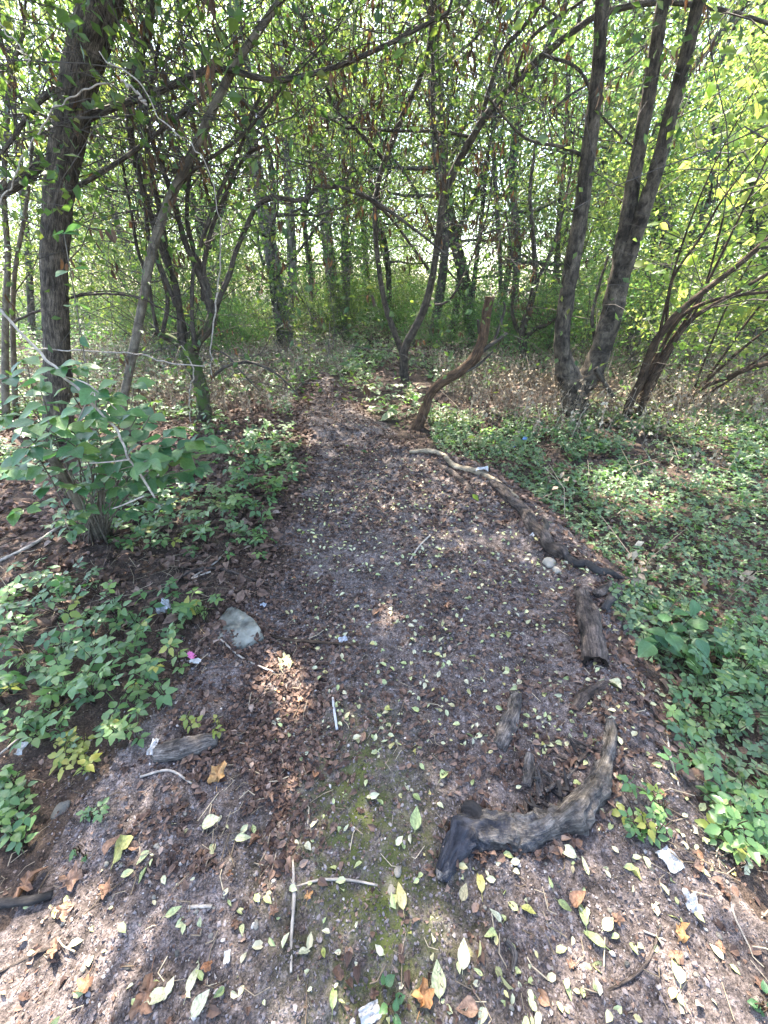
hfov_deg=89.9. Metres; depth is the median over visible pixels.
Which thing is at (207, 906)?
twig
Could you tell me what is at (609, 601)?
bark piece
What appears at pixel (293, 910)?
twig
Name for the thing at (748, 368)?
shrub
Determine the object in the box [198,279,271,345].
bush
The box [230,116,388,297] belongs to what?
tree
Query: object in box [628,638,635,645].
fallen leaf
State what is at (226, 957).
paper scrap
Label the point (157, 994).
fallen leaf
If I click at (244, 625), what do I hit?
rock
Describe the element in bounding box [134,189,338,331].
bush
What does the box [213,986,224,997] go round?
fallen leaf
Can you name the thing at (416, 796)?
fallen leaf
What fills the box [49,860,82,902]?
fallen leaf
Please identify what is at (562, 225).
tree
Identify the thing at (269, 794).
fallen leaf
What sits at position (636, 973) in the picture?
twig
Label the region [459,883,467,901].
fallen leaf
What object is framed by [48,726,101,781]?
bramble
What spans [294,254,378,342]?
bush
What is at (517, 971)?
fallen leaf
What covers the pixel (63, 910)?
fallen leaf
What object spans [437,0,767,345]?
tree
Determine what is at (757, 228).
tree
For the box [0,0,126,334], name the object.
tree
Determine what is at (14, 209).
tree
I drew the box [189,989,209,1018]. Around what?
fallen leaf
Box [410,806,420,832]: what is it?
fallen leaf
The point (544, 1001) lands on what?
fallen leaf
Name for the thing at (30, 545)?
twig
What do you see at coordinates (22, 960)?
twig
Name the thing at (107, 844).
fallen leaf
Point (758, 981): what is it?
fallen leaf
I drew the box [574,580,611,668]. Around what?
log
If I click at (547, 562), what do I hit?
stone
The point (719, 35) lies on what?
tree
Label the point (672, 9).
tree
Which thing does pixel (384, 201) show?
tree
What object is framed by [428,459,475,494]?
branch
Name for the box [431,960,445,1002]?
fallen leaf
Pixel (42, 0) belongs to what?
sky
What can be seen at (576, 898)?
fallen leaf
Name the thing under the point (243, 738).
twig
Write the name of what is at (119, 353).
twig
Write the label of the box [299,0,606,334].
tree
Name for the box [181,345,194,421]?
twig
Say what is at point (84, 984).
fallen leaf
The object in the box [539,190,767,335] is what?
bush
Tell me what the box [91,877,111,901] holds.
fallen leaf
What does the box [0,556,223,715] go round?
bramble
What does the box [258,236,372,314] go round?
bush
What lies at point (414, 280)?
bush
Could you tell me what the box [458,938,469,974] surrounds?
fallen leaf
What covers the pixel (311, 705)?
fallen leaf
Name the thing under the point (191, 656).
wrapper
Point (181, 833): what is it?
fallen leaf
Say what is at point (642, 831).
bramble
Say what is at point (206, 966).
fallen leaf
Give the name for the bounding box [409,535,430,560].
twig
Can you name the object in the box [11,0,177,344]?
tree
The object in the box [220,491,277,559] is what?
bramble
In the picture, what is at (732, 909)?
twig
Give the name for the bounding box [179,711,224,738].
seedling
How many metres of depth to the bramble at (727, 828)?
1.23 m
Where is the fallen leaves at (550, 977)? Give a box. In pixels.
[0,387,752,1023]
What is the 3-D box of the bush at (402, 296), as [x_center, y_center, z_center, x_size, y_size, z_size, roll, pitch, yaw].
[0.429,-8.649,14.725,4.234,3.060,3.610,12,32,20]
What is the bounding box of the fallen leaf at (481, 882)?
[477,873,484,901]
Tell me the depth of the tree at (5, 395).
4.28 m
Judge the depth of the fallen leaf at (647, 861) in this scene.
1.18 m
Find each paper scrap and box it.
[223,949,230,963]
[358,999,381,1023]
[655,845,684,873]
[682,888,704,913]
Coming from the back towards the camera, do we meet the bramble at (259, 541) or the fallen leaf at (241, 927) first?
the bramble at (259, 541)
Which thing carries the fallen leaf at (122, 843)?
on the path
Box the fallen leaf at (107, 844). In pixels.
[102,834,119,858]
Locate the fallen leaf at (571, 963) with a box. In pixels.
[566,956,575,968]
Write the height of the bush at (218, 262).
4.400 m
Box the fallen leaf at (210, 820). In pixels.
[200,814,219,828]
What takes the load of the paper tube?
on the path
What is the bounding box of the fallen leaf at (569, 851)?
[562,844,577,857]
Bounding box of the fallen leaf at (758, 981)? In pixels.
[754,976,763,989]
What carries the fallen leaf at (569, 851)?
on the path
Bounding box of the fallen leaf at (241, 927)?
[239,924,243,936]
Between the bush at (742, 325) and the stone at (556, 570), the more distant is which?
the bush at (742, 325)
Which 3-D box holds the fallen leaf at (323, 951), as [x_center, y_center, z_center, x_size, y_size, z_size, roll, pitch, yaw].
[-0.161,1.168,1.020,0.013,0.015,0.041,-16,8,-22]
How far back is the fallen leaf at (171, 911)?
1.09 m
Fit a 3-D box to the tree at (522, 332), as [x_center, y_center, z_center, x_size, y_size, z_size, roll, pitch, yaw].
[2.451,-5.633,7.398,5.550,6.958,6.979,-24,38,-35]
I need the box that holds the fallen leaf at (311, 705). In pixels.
[305,699,315,711]
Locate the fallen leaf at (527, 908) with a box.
[521,904,535,913]
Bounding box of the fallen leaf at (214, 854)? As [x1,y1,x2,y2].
[202,850,215,862]
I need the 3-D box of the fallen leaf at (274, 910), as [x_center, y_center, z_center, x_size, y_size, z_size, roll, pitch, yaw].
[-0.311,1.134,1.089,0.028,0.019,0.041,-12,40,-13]
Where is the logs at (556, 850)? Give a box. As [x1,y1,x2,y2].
[151,448,630,891]
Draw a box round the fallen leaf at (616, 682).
[609,678,621,688]
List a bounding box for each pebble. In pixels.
[80,965,85,972]
[175,949,179,957]
[624,960,629,966]
[693,971,700,976]
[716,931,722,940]
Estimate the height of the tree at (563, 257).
9.659 m
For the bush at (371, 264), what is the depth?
21.30 m
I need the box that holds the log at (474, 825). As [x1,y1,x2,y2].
[435,701,617,882]
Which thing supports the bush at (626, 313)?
on the ground at (82, 718)
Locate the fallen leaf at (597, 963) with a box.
[592,961,601,972]
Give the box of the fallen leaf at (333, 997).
[329,987,336,1012]
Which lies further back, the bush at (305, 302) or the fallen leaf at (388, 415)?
the bush at (305, 302)
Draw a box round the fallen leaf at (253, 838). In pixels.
[249,833,261,845]
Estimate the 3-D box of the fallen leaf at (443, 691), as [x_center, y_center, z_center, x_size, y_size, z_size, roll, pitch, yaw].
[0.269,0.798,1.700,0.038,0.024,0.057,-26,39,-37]
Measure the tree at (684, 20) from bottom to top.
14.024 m
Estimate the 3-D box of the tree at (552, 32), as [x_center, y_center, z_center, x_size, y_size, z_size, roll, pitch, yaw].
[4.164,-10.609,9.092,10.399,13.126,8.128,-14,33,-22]
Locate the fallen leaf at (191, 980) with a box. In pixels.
[183,963,199,1004]
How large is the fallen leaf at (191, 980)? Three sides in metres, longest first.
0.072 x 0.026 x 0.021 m
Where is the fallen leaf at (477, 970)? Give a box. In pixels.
[474,968,482,975]
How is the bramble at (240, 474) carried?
on the ground at (82, 718)
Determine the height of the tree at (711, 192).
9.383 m
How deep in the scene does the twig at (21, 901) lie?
1.10 m
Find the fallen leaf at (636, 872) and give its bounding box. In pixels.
[631,867,641,880]
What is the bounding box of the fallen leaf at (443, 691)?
[439,686,449,697]
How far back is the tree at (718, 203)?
14.36 m
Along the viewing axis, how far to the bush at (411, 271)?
16.65 m
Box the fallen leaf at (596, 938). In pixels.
[583,930,612,952]
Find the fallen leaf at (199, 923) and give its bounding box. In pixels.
[197,916,200,926]
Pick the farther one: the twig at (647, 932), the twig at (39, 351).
the twig at (39, 351)
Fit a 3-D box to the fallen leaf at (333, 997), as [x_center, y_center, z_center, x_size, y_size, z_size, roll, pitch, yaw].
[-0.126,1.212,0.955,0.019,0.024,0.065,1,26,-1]
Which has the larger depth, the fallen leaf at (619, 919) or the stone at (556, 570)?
the stone at (556, 570)
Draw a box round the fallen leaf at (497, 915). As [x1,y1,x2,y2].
[489,908,503,925]
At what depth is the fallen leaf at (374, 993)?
0.97 m
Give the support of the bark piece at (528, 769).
on the path
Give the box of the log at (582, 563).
[564,553,632,580]
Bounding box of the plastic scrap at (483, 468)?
[476,466,487,470]
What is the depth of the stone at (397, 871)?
1.16 m
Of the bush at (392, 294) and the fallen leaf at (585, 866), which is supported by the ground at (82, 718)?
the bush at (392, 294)
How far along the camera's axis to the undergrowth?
5.81 m
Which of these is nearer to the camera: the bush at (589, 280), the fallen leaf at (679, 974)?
the fallen leaf at (679, 974)
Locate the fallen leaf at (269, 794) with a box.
[266,791,274,801]
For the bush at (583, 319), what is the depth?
9.59 m
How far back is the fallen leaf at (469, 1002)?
0.94 m
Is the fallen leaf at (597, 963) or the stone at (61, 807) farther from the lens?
the stone at (61, 807)
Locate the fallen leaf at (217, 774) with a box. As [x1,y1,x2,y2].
[207,761,226,791]
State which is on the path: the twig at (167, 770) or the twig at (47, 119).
the twig at (167, 770)
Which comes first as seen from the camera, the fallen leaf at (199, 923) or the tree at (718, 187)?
the fallen leaf at (199, 923)
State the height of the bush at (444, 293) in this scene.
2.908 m
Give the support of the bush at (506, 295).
on the ground at (82, 718)
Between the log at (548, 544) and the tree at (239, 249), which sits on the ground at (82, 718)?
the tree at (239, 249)
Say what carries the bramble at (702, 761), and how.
on the ground at (82, 718)
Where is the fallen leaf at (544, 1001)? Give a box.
[538,988,552,1008]
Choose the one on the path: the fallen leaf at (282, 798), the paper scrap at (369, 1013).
the paper scrap at (369, 1013)
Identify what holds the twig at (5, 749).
on the ground at (82, 718)
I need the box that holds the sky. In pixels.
[0,0,767,291]
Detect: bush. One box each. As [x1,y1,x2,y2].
[0,137,307,369]
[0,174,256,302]
[0,192,256,355]
[0,193,92,339]
[0,193,184,323]
[0,209,128,329]
[69,227,205,348]
[69,236,225,350]
[83,207,332,350]
[108,274,262,362]
[129,269,218,329]
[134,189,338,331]
[144,291,280,356]
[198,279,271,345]
[212,221,320,321]
[236,262,344,350]
[245,225,400,337]
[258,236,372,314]
[269,273,341,332]
[285,246,365,314]
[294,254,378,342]
[298,274,369,330]
[300,251,385,324]
[313,230,425,298]
[322,264,404,322]
[338,240,432,324]
[350,243,446,323]
[351,267,425,321]
[360,273,479,342]
[370,266,401,320]
[371,259,455,315]
[373,242,454,305]
[396,280,522,353]
[405,268,495,328]
[423,252,512,317]
[447,282,528,343]
[452,255,601,352]
[453,266,585,340]
[460,299,554,356]
[464,243,703,380]
[519,241,678,356]
[524,166,767,417]
[531,262,707,349]
[536,249,675,332]
[536,275,627,351]
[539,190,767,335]
[680,252,767,343]
[694,167,767,353]
[701,283,767,352]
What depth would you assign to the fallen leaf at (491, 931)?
1.06 m
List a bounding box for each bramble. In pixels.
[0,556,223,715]
[0,692,151,768]
[0,764,51,857]
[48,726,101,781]
[99,484,222,557]
[182,403,229,434]
[212,418,312,522]
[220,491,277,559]
[608,774,672,848]
[638,594,728,675]
[657,686,723,782]
[679,606,767,741]
[694,773,767,866]
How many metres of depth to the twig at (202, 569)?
2.39 m
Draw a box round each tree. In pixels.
[0,0,103,414]
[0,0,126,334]
[0,0,193,415]
[0,0,263,330]
[0,0,357,342]
[0,0,717,443]
[0,0,720,500]
[0,1,223,311]
[0,21,161,302]
[1,0,370,431]
[1,133,108,313]
[3,0,303,326]
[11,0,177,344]
[13,0,767,380]
[17,83,226,312]
[19,150,142,291]
[39,0,479,351]
[121,138,235,293]
[138,0,407,350]
[148,0,681,342]
[152,0,257,250]
[174,0,442,340]
[175,97,276,306]
[187,0,417,331]
[195,169,265,302]
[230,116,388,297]
[236,0,495,328]
[253,0,466,320]
[256,0,386,336]
[258,0,396,324]
[296,18,463,273]
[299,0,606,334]
[300,8,458,307]
[313,0,767,461]
[333,0,737,350]
[337,174,422,291]
[364,0,613,344]
[366,82,453,291]
[367,0,678,298]
[370,0,528,339]
[379,3,743,368]
[427,0,559,342]
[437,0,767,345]
[464,0,767,350]
[470,0,678,299]
[471,55,607,281]
[474,12,689,305]
[490,0,767,346]
[506,22,705,292]
[508,81,680,301]
[525,156,642,261]
[527,0,767,316]
[534,41,691,286]
[553,0,767,361]
[556,0,705,331]
[577,67,766,296]
[606,93,767,332]
[608,0,764,315]
[611,3,764,275]
[626,24,767,367]
[649,68,767,299]
[658,85,767,255]
[712,1,767,340]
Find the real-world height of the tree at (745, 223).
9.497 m
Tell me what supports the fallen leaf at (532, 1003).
on the path
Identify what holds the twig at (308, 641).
on the path
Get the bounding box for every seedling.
[69,844,91,861]
[76,797,109,822]
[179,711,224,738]
[379,974,404,1023]
[747,980,767,1016]
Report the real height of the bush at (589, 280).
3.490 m
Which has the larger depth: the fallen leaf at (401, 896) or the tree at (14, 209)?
the tree at (14, 209)
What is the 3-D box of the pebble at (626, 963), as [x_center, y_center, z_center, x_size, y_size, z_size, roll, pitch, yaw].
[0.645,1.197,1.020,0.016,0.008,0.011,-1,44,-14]
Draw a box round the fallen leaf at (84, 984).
[73,965,93,992]
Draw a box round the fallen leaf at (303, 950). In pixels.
[298,947,309,953]
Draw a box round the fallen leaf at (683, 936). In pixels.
[676,922,690,953]
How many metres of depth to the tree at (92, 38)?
3.11 m
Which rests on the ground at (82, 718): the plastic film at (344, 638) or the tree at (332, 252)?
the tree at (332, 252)
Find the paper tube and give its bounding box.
[332,697,337,729]
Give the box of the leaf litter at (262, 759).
[0,327,767,1023]
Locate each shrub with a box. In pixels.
[0,223,232,544]
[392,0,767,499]
[481,120,767,423]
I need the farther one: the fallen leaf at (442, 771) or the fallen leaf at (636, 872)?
the fallen leaf at (442, 771)
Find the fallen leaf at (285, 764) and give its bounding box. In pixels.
[278,763,292,770]
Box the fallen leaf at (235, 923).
[230,916,240,929]
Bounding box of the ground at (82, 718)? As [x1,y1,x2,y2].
[0,288,767,931]
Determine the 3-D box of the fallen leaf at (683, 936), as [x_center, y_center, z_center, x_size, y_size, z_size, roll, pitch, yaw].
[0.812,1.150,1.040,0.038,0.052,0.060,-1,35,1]
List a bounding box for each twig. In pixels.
[0,22,30,70]
[0,82,109,204]
[0,307,155,508]
[0,526,61,561]
[0,728,55,754]
[0,890,52,908]
[0,947,52,972]
[13,292,190,326]
[25,348,204,366]
[70,272,211,302]
[99,51,219,217]
[120,79,146,105]
[128,566,268,606]
[140,769,191,783]
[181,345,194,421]
[188,904,212,908]
[191,556,220,578]
[210,217,221,380]
[211,718,268,755]
[220,639,274,673]
[261,630,358,645]
[290,859,295,972]
[295,877,377,887]
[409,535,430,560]
[505,938,517,972]
[585,926,661,999]
[643,930,665,940]
[665,728,679,786]
[730,902,748,946]
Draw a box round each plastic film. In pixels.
[13,742,27,754]
[146,738,159,755]
[155,598,170,613]
[338,636,347,642]
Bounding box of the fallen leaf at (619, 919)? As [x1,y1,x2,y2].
[610,911,624,926]
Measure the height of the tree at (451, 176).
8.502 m
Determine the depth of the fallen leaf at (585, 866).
1.19 m
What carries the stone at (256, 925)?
on the path
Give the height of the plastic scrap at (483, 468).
0.048 m
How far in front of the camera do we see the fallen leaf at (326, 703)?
1.67 m
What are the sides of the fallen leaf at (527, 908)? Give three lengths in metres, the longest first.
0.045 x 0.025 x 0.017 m
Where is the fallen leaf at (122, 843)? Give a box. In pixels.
[110,834,132,869]
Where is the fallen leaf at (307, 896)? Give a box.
[304,889,312,902]
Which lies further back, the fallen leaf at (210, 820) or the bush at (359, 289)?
the bush at (359, 289)
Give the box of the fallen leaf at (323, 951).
[321,947,325,957]
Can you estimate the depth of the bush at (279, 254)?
15.99 m
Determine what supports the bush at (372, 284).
on the ground at (82, 718)
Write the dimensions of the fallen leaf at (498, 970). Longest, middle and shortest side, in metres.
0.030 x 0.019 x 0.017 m
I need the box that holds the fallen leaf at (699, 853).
[696,848,703,858]
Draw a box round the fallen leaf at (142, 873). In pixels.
[138,865,146,883]
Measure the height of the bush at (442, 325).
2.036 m
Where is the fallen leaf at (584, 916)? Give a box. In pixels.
[578,904,588,935]
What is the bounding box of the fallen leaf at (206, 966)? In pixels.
[200,960,214,971]
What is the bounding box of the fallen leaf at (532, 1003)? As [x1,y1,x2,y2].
[528,998,537,1011]
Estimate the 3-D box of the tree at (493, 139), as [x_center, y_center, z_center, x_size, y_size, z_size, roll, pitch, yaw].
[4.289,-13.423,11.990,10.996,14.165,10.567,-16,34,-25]
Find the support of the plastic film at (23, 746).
on the bramble at (32, 722)
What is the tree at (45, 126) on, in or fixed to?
on the ground at (82, 718)
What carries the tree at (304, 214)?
on the ground at (82, 718)
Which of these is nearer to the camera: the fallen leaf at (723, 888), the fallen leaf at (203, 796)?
the fallen leaf at (723, 888)
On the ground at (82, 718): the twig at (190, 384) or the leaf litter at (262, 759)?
the leaf litter at (262, 759)
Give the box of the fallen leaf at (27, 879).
[10,866,48,911]
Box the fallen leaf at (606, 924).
[601,917,613,931]
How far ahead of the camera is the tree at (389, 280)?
13.60 m
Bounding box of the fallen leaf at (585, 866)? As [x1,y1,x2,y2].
[582,857,589,877]
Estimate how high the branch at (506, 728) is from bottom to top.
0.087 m
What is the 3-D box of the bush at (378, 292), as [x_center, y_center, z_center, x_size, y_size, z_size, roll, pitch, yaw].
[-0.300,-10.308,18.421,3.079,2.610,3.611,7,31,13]
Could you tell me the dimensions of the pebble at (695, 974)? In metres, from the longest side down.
0.017 x 0.011 x 0.008 m
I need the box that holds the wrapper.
[187,651,201,663]
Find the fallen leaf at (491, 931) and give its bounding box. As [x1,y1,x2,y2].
[484,927,496,936]
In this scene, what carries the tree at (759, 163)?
on the ground at (82, 718)
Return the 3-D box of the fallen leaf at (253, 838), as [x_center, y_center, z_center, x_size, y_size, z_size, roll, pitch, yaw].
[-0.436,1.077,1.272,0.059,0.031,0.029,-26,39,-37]
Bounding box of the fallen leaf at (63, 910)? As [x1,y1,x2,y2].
[49,901,73,921]
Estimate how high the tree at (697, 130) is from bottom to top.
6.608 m
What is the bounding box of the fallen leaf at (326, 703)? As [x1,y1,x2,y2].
[323,700,329,708]
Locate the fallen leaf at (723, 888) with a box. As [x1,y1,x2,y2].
[714,880,731,904]
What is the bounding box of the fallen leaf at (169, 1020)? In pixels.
[166,1009,176,1023]
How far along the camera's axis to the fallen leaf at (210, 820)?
1.28 m
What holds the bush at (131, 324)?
on the ground at (82, 718)
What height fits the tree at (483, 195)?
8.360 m
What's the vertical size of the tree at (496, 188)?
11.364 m
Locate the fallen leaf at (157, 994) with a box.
[144,987,171,1004]
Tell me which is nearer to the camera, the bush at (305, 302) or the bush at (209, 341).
the bush at (209, 341)
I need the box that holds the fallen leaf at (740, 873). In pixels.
[733,865,745,875]
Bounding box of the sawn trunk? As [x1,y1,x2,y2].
[411,296,507,429]
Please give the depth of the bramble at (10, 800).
1.27 m
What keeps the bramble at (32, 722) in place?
on the ground at (82, 718)
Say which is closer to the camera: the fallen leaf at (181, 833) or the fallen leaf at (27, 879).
the fallen leaf at (27, 879)
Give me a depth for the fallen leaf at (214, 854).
1.20 m
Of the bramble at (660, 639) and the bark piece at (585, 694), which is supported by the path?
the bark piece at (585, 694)
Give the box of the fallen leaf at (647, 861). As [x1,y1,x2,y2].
[642,854,650,867]
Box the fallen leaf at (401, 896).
[396,882,406,918]
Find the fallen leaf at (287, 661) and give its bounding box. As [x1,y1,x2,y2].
[278,652,291,669]
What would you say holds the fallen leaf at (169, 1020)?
on the path
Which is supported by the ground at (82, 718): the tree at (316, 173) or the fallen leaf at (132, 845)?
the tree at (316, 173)
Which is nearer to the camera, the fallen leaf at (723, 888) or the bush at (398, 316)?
the fallen leaf at (723, 888)
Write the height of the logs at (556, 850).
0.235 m
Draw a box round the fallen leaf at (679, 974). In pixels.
[671,958,685,986]
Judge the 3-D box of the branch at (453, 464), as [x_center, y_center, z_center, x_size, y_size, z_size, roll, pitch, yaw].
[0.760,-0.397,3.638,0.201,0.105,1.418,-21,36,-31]
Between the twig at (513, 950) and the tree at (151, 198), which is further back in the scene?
the tree at (151, 198)
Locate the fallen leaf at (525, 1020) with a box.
[522,1014,529,1023]
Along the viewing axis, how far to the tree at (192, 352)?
3.55 m
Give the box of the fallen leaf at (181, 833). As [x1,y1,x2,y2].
[178,830,184,837]
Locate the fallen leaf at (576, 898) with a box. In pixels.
[569,891,585,907]
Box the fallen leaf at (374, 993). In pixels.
[369,984,378,999]
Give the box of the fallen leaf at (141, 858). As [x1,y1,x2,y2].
[136,850,148,864]
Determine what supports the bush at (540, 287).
on the ground at (82, 718)
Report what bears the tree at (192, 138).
on the ground at (82, 718)
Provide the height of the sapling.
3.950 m
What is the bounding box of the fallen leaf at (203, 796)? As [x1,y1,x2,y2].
[196,789,208,805]
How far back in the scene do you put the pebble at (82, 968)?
1.00 m
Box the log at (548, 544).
[489,479,568,560]
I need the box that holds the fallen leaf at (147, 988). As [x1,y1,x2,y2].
[129,956,158,1020]
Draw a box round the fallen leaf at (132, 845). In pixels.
[127,840,137,850]
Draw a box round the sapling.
[634,2,767,357]
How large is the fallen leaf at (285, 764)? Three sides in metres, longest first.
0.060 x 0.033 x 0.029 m
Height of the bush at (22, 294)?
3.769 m
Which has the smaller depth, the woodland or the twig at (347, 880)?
the twig at (347, 880)
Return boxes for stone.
[50,800,70,819]
[253,919,258,929]
[387,884,395,895]
[394,866,401,877]
[542,557,555,567]
[552,566,560,573]
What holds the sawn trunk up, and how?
on the ground at (82, 718)
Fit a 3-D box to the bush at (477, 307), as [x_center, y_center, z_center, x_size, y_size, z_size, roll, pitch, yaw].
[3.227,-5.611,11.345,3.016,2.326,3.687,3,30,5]
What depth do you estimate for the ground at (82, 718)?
2.63 m
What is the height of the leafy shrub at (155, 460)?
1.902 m
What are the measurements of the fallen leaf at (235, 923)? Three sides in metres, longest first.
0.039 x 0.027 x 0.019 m
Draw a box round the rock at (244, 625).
[218,607,264,649]
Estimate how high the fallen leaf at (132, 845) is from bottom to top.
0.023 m
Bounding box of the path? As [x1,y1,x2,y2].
[0,369,767,1023]
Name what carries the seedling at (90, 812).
on the path
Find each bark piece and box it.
[521,752,535,788]
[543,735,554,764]
[570,680,609,711]
[600,588,624,612]
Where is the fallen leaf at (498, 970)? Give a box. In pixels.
[495,966,502,982]
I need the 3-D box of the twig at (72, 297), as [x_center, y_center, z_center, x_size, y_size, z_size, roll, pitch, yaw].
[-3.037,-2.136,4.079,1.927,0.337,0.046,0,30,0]
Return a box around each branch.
[153,733,217,762]
[409,448,522,500]
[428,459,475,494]
[492,691,522,752]
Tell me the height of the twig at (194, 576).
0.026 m
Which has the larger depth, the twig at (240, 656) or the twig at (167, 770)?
the twig at (240, 656)
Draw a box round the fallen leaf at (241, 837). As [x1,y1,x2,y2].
[233,833,250,841]
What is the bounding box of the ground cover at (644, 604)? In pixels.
[0,294,767,863]
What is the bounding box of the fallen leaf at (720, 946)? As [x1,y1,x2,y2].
[716,940,727,957]
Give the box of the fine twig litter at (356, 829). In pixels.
[0,511,767,1023]
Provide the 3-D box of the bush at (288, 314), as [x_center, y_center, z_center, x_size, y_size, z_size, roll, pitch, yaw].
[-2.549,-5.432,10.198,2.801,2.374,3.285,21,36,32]
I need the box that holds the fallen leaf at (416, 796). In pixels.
[413,793,419,799]
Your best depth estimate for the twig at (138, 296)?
3.65 m
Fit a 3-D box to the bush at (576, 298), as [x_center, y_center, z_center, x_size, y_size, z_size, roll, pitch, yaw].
[4.190,-4.671,8.510,3.793,2.548,2.645,-17,34,-27]
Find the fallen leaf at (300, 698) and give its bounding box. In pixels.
[296,694,304,701]
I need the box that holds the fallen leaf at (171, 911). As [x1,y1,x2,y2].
[162,906,181,917]
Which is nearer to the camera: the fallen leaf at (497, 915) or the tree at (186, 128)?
the fallen leaf at (497, 915)
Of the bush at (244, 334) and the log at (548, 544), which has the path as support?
the log at (548, 544)
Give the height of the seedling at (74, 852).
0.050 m
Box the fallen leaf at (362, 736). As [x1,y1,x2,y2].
[359,732,365,741]
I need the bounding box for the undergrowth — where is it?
[0,312,767,610]
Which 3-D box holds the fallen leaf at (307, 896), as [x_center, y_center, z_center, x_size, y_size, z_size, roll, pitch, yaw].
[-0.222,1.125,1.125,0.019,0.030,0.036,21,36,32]
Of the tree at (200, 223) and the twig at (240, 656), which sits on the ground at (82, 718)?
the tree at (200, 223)
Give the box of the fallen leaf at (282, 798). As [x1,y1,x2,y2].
[279,796,285,802]
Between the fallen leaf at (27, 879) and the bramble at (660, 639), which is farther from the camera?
the bramble at (660, 639)
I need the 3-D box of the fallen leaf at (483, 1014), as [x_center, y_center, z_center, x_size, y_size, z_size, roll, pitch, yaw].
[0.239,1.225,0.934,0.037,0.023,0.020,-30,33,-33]
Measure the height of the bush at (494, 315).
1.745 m
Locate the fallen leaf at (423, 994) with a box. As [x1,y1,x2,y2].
[412,977,433,1021]
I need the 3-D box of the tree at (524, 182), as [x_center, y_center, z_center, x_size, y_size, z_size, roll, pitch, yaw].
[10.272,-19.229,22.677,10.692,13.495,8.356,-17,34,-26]
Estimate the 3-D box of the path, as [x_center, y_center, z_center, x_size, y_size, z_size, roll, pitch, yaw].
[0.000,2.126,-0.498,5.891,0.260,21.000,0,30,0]
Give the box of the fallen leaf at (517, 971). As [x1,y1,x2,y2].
[515,966,520,975]
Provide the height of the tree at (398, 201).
13.551 m
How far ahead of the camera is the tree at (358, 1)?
15.04 m
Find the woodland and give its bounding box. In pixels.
[0,0,767,313]
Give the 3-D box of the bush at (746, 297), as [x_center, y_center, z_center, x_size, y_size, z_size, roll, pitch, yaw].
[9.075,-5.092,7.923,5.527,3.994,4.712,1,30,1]
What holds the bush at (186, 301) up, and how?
on the ground at (82, 718)
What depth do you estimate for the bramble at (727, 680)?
1.75 m
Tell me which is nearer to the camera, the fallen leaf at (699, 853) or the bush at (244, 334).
the fallen leaf at (699, 853)
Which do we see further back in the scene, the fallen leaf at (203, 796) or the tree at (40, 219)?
the tree at (40, 219)
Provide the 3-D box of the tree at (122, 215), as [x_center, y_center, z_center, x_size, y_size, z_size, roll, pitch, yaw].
[-10.200,-12.309,15.487,8.060,8.712,6.985,16,34,26]
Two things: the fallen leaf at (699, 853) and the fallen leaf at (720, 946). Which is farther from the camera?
the fallen leaf at (699, 853)
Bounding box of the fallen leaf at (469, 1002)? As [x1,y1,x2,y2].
[456,995,481,1017]
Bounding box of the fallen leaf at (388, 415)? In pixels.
[379,411,399,420]
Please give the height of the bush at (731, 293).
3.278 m
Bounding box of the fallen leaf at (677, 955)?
[668,949,685,964]
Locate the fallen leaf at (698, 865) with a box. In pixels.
[691,859,704,871]
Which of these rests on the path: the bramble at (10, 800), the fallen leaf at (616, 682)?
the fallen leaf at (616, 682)
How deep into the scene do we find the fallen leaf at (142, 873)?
1.17 m
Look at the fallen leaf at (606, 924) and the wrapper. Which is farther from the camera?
the wrapper
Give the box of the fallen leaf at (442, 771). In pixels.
[438,769,448,782]
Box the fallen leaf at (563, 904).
[555,898,571,910]
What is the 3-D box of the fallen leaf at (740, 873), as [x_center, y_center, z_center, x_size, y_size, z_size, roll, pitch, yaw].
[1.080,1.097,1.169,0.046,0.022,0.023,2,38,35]
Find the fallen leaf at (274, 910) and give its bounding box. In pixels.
[269,902,278,922]
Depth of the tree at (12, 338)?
4.30 m
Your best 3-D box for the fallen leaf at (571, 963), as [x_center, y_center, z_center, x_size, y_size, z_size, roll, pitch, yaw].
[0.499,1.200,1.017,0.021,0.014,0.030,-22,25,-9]
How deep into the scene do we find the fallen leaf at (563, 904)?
1.12 m
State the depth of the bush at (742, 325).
10.56 m
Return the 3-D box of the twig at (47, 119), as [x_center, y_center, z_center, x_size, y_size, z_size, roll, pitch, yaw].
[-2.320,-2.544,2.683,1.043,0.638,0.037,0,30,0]
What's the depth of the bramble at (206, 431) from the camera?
4.59 m
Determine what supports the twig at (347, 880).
on the path
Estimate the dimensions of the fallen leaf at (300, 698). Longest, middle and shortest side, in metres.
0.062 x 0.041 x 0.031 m
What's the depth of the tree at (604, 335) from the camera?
4.08 m
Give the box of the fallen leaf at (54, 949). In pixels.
[43,936,60,968]
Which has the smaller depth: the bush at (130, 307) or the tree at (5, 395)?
the tree at (5, 395)
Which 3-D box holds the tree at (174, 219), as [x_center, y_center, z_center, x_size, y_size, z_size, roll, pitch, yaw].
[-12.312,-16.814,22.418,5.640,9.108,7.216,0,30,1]
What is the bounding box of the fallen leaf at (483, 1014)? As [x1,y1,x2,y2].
[478,1007,487,1023]
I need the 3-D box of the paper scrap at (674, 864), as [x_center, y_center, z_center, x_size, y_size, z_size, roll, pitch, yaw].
[0.877,1.065,1.179,0.051,0.023,0.060,-11,32,-18]

